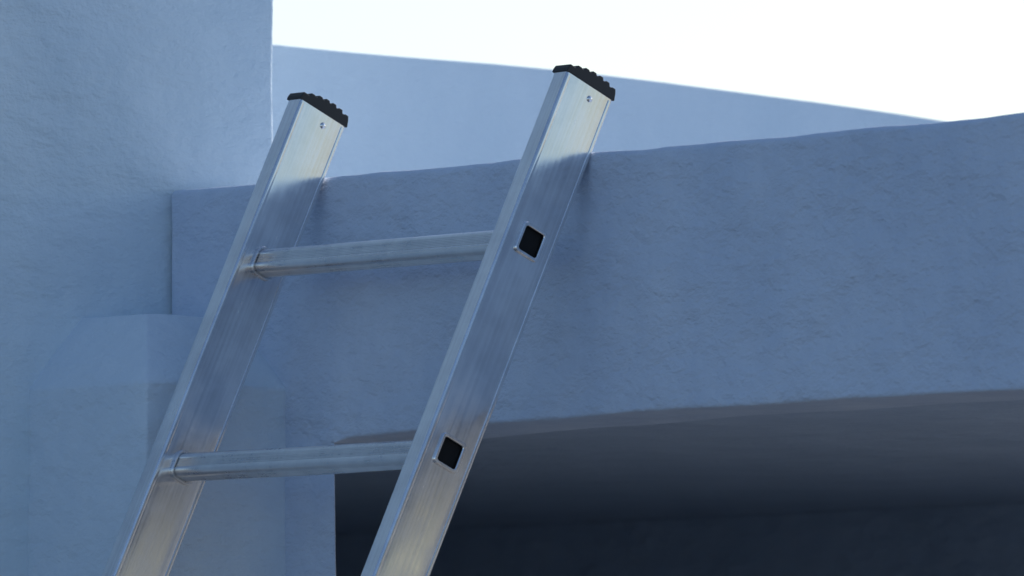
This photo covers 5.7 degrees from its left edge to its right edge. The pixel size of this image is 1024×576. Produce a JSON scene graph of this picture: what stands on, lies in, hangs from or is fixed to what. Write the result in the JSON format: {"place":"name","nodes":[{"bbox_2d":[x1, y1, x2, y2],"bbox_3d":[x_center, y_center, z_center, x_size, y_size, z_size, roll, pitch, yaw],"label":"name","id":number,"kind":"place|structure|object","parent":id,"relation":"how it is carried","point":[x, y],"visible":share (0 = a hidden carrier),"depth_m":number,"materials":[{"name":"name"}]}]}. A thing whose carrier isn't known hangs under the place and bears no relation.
{"place":"outdoors","nodes":[
{"label":"outdoors","id":0,"kind":"place"},
{"bbox_2d":[0,0,272,575],"bbox_3d":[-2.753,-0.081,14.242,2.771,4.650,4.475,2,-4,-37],"label":"whitewashed house","id":1,"kind":"structure","parent":0,"point":[121,121],"depth_m":13.13,"materials":[{"name":"paint"}]},
{"bbox_2d":[272,0,1023,121],"label":"sky","id":2,"kind":"structure","parent":0,"point":[943,60],"materials":[{"name":"white"}]},
{"label":"ground","id":3,"kind":"structure","parent":0,"visible":0},
{"bbox_2d":[28,314,285,575],"bbox_3d":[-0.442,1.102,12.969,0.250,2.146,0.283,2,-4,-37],"label":"masonry pier","id":4,"kind":"structure","parent":3,"relation":"on","point":[101,390],"depth_m":12.94,"materials":[{"name":"paint"}]},
{"bbox_2d":[102,64,614,575],"bbox_3d":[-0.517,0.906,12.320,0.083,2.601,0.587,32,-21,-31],"label":"ladder","id":5,"kind":"object","parent":3,"relation":"on","point":[434,458],"visible":1,"depth_m":12.54,"materials":[{"name":"metal"}]},
{"bbox_2d":[172,112,1023,575],"bbox_3d":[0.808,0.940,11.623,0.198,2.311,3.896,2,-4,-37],"label":"parapet wall","id":6,"kind":"structure","parent":3,"relation":"on","point":[866,268],"depth_m":12.33,"materials":[{"name":"white paint"}]},
{"bbox_2d":[335,503,1023,575],"bbox_3d":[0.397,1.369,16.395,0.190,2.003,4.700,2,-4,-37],"label":"back wall","id":7,"kind":"structure","parent":3,"relation":"on","point":[977,540],"depth_m":16.31,"materials":[{"name":"paint"}]},
{"bbox_2d":[335,400,1023,533],"bbox_3d":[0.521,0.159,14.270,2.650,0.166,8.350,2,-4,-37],"label":"roof slab","id":8,"kind":"structure","parent":7,"relation":"on","point":[954,454],"depth_m":14.55,"materials":[{"name":"paint"}]},
{"bbox_2d":[272,44,946,177],"bbox_3d":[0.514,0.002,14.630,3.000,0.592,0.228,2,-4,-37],"label":"rooftop wall","id":9,"kind":"structure","parent":8,"relation":"on","point":[402,113],"depth_m":14.08,"materials":[{"name":"paint"}]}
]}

